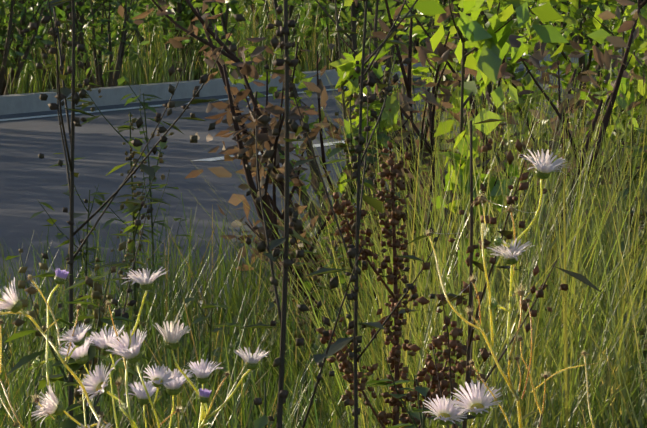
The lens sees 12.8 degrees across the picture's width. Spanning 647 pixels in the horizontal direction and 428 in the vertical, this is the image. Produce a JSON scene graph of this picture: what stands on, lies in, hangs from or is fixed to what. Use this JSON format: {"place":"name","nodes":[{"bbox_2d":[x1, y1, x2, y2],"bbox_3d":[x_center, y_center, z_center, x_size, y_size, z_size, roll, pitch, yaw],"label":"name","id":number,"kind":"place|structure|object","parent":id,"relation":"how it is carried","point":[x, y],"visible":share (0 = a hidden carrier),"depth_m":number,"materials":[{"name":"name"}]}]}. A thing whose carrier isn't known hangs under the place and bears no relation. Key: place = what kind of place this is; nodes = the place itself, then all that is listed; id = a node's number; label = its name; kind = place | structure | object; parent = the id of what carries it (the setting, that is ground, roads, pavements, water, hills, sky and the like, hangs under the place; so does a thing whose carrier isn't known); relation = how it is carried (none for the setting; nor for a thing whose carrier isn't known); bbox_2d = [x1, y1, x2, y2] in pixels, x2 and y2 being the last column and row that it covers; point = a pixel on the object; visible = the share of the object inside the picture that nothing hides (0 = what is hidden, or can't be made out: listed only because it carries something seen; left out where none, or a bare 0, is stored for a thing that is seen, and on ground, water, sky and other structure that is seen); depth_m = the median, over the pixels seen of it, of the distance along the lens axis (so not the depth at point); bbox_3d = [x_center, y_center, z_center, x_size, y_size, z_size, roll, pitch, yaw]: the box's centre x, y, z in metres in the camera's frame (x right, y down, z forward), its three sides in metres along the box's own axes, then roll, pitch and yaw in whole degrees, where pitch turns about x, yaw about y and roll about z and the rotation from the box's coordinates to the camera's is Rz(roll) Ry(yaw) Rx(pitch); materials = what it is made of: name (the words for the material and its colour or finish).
{"place":"outdoors","nodes":[
{"label":"outdoors","id":0,"kind":"place"},
{"bbox_2d":[0,0,635,94],"bbox_3d":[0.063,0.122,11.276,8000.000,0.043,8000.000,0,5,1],"label":"ground","id":1,"kind":"structure","parent":0,"point":[230,68],"depth_m":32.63,"materials":[{"name":"green plant"}]},
{"bbox_2d":[0,0,53,94],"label":"shrub","id":2,"kind":"object","parent":1,"relation":"on","point":[14,16],"visible":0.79,"depth_m":21.13,"materials":[{"name":"green plant"}]},
{"bbox_2d":[0,0,71,94],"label":"hedge shrub","id":3,"kind":"object","parent":1,"relation":"on","point":[19,46],"visible":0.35,"depth_m":21.68,"materials":[{"name":"green plant"}]},
{"bbox_2d":[8,0,113,91],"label":"hedge shrub","id":4,"kind":"object","parent":1,"relation":"on","point":[81,20],"visible":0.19,"depth_m":23.03,"materials":[{"name":"green plant"}]},
{"bbox_2d":[30,152,115,350],"bbox_3d":[-0.555,0.204,6.597,0.159,0.700,0.214,2,5,19],"label":"verge weed","id":5,"kind":"object","parent":1,"relation":"on","point":[50,220],"visible":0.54,"depth_m":6.57,"materials":[{"name":"bark"},{"name":"foliage"}]},
{"bbox_2d":[5,0,144,92],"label":"hedge shrub","id":6,"kind":"object","parent":1,"relation":"on","point":[141,9],"visible":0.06,"depth_m":24.39,"materials":[{"name":"green plant"}]},
{"bbox_2d":[4,241,154,427],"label":"verge weed","id":7,"kind":"object","parent":1,"relation":"on","point":[74,366],"visible":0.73,"depth_m":3.07,"materials":[{"name":"foliage"},{"name":"flower petals"},{"name":"plant stems"}]},
{"bbox_2d":[48,0,171,87],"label":"shrub","id":8,"kind":"object","parent":1,"relation":"on","point":[99,40],"visible":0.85,"depth_m":22.19,"materials":[{"name":"green plant"}]},
{"bbox_2d":[67,81,173,403],"bbox_3d":[-0.387,0.176,5.827,0.192,0.890,0.208,-4,7,-42],"label":"verge weed","id":9,"kind":"object","parent":1,"relation":"on","point":[134,209],"visible":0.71,"depth_m":5.81,"materials":[{"name":"bark"},{"name":"foliage"}]},
{"bbox_2d":[21,0,245,427],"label":"dry stalk","id":10,"kind":"object","parent":1,"relation":"on","point":[64,92],"visible":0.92,"depth_m":3.52,"materials":[{"name":"brown plant"}]},
{"bbox_2d":[95,60,191,320],"bbox_3d":[-0.456,0.037,7.490,0.257,0.877,0.198,3,6,28],"label":"verge weed","id":11,"kind":"object","parent":1,"relation":"on","point":[121,80],"visible":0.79,"depth_m":7.47,"materials":[{"name":"bark"},{"name":"foliage"}]},
{"bbox_2d":[111,0,260,81],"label":"hedge shrub","id":12,"kind":"object","parent":1,"relation":"on","point":[178,6],"visible":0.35,"depth_m":25.13,"materials":[{"name":"green plant"}]},
{"bbox_2d":[132,0,254,79],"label":"hedge shrub","id":13,"kind":"object","parent":1,"relation":"on","point":[233,3],"visible":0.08,"depth_m":26.66,"materials":[{"name":"green plant"}]},
{"bbox_2d":[184,287,242,427],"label":"verge weed","id":14,"kind":"object","parent":1,"relation":"on","point":[211,306],"visible":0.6,"depth_m":5.13,"materials":[{"name":"green plant"}]},
{"bbox_2d":[253,381,295,427],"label":"verge weed","id":15,"kind":"object","parent":1,"relation":"on","point":[262,421],"visible":1,"depth_m":3.93,"materials":[{"name":"green plant"}]},
{"bbox_2d":[237,0,359,69],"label":"hedge shrub","id":16,"kind":"object","parent":1,"relation":"on","point":[290,8],"visible":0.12,"depth_m":29.23,"materials":[{"name":"green plant"}]},
{"bbox_2d":[232,0,366,427],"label":"dry stalk","id":17,"kind":"object","parent":1,"relation":"on","point":[285,263],"visible":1,"depth_m":2.83,"materials":[{"name":"brown plant"}]},
{"bbox_2d":[0,149,598,427],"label":"daisies","id":18,"kind":"object","parent":1,"relation":"on","point":[475,403],"visible":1,"depth_m":1.23,"materials":[{"name":"white plant"}]},
{"bbox_2d":[436,200,576,376],"bbox_3d":[0.070,0.032,1.231,0.042,0.075,0.079,5,7,44],"label":"spider silk","id":19,"kind":"object","parent":18,"relation":"attached to","point":[471,282],"visible":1,"depth_m":1.23},
{"bbox_2d":[160,0,462,257],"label":"verge bush","id":20,"kind":"object","parent":1,"relation":"on","point":[374,46],"visible":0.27,"depth_m":10.42,"materials":[{"name":"brown plant"}]},
{"bbox_2d":[8,347,621,427],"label":"grass","id":21,"kind":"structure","parent":1,"relation":"on","point":[600,385],"depth_m":2.14,"materials":[{"name":"green plant"}]},
{"bbox_2d":[268,70,403,407],"bbox_3d":[0.016,0.196,5.346,0.286,0.934,0.200,2,5,19],"label":"verge weed","id":22,"kind":"object","parent":1,"relation":"on","point":[355,132],"visible":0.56,"depth_m":5.29,"materials":[{"name":"brown plant"}]},
{"bbox_2d":[288,0,387,68],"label":"hedge shrub","id":23,"kind":"object","parent":1,"relation":"on","point":[343,8],"visible":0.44,"depth_m":27.50,"materials":[{"name":"green plant"}]},
{"bbox_2d":[263,0,448,427],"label":"dry stalk","id":24,"kind":"object","parent":1,"relation":"on","point":[355,339],"visible":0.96,"depth_m":3.52,"materials":[{"name":"brown plant"}]},
{"bbox_2d":[329,0,400,317],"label":"sapling","id":25,"kind":"object","parent":1,"relation":"on","point":[348,75],"visible":0.48,"depth_m":6.31,"materials":[{"name":"green plant"}]},
{"bbox_2d":[117,0,646,380],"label":"dry shrub","id":26,"kind":"object","parent":1,"relation":"on","point":[266,139],"visible":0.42,"depth_m":6.34,"materials":[{"name":"brown plant"}]},
{"bbox_2d":[316,141,467,427],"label":"dock","id":27,"kind":"object","parent":1,"relation":"on","point":[345,365],"visible":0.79,"depth_m":3.94,"materials":[{"name":"brown plant"}]},
{"bbox_2d":[140,40,646,427],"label":"dry grass","id":28,"kind":"structure","parent":1,"relation":"on","point":[594,250],"depth_m":4.98,"materials":[{"name":"green plant"}]},
{"bbox_2d":[357,0,447,64],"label":"kerb weed","id":29,"kind":"object","parent":1,"relation":"on","point":[416,42],"visible":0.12,"depth_m":27.62,"materials":[{"name":"green plant"}]},
{"bbox_2d":[380,75,429,172],"bbox_3d":[0.263,-0.008,8.440,0.177,0.801,0.173,3,6,28],"label":"verge weed","id":30,"kind":"object","parent":1,"relation":"on","point":[414,104],"visible":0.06,"depth_m":8.40,"materials":[{"name":"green plant"}]},
{"bbox_2d":[366,348,461,427],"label":"verge weed","id":31,"kind":"object","parent":1,"relation":"on","point":[418,413],"visible":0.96,"depth_m":3.73,"materials":[{"name":"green plant"}]},
{"bbox_2d":[218,0,646,334],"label":"dry shrub","id":32,"kind":"object","parent":1,"relation":"on","point":[319,88],"visible":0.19,"depth_m":6.78,"materials":[{"name":"brown plant"}]},
{"bbox_2d":[387,0,484,44],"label":"hedge shrub","id":33,"kind":"object","parent":1,"relation":"on","point":[440,3],"depth_m":31.32,"materials":[{"name":"green plant"}]},
{"bbox_2d":[403,0,482,56],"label":"hedge shrub","id":34,"kind":"object","parent":1,"relation":"on","point":[444,5],"visible":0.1,"depth_m":29.61,"materials":[{"name":"green plant"}]},
{"bbox_2d":[407,0,568,390],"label":"sapling","id":35,"kind":"object","parent":1,"relation":"on","point":[491,44],"visible":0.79,"depth_m":5.49,"materials":[{"name":"green plant"}]},
{"bbox_2d":[343,0,646,236],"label":"verge bush","id":36,"kind":"object","parent":1,"relation":"on","point":[576,11],"visible":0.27,"depth_m":8.13,"materials":[{"name":"green plant"}]},
{"bbox_2d":[409,119,601,427],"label":"dry stalk","id":37,"kind":"object","parent":1,"relation":"on","point":[455,332],"visible":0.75,"depth_m":3.14,"materials":[{"name":"brown plant"}]},
{"bbox_2d":[484,1,536,42],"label":"hedge shrub","id":38,"kind":"object","parent":1,"relation":"on","point":[516,18],"visible":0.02,"depth_m":33.51,"materials":[{"name":"green plant"}]},
{"bbox_2d":[451,0,646,230],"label":"verge bush","id":39,"kind":"object","parent":1,"relation":"on","point":[639,46],"visible":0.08,"depth_m":8.47,"materials":[{"name":"green plant"}]},
{"bbox_2d":[504,0,615,49],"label":"hedge shrub","id":40,"kind":"object","parent":1,"relation":"on","point":[560,13],"visible":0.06,"depth_m":31.69,"materials":[{"name":"green plant"}]},
{"bbox_2d":[553,1,603,49],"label":"shrub","id":41,"kind":"object","parent":1,"relation":"on","point":[574,38],"visible":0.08,"depth_m":31.50,"materials":[{"name":"green plant"}]},
{"bbox_2d":[535,1,625,29],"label":"hedge shrub","id":42,"kind":"object","parent":1,"relation":"on","point":[586,8],"depth_m":34.19,"materials":[{"name":"green plant"}]},
{"bbox_2d":[571,1,646,262],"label":"sapling","id":43,"kind":"object","parent":1,"relation":"on","point":[599,35],"visible":0.58,"depth_m":7.29,"materials":[{"name":"green plant"}]},
{"bbox_2d":[603,0,642,40],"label":"shrub","id":44,"kind":"object","parent":1,"relation":"on","point":[619,19],"visible":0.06,"depth_m":33.48,"materials":[{"name":"green plant"}]},
{"bbox_2d":[608,121,646,386],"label":"verge weed","id":45,"kind":"object","parent":1,"relation":"on","point":[638,151],"visible":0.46,"depth_m":5.64,"materials":[{"name":"green plant"}]},
{"bbox_2d":[623,315,646,427],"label":"verge weed","id":46,"kind":"object","parent":1,"relation":"on","point":[641,332],"visible":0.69,"depth_m":4.73,"materials":[{"name":"green plant"}]},
{"bbox_2d":[0,159,646,427],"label":"verge grass","id":47,"kind":"structure","parent":0,"point":[21,384],"depth_m":5.71,"materials":[{"name":"green plant"}]},
{"bbox_2d":[0,47,646,346],"bbox_3d":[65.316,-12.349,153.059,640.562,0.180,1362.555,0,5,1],"label":"road","id":48,"kind":"structure","parent":0,"point":[29,132],"depth_m":14.95,"materials":[{"name":"grey asphalt"}]}
]}

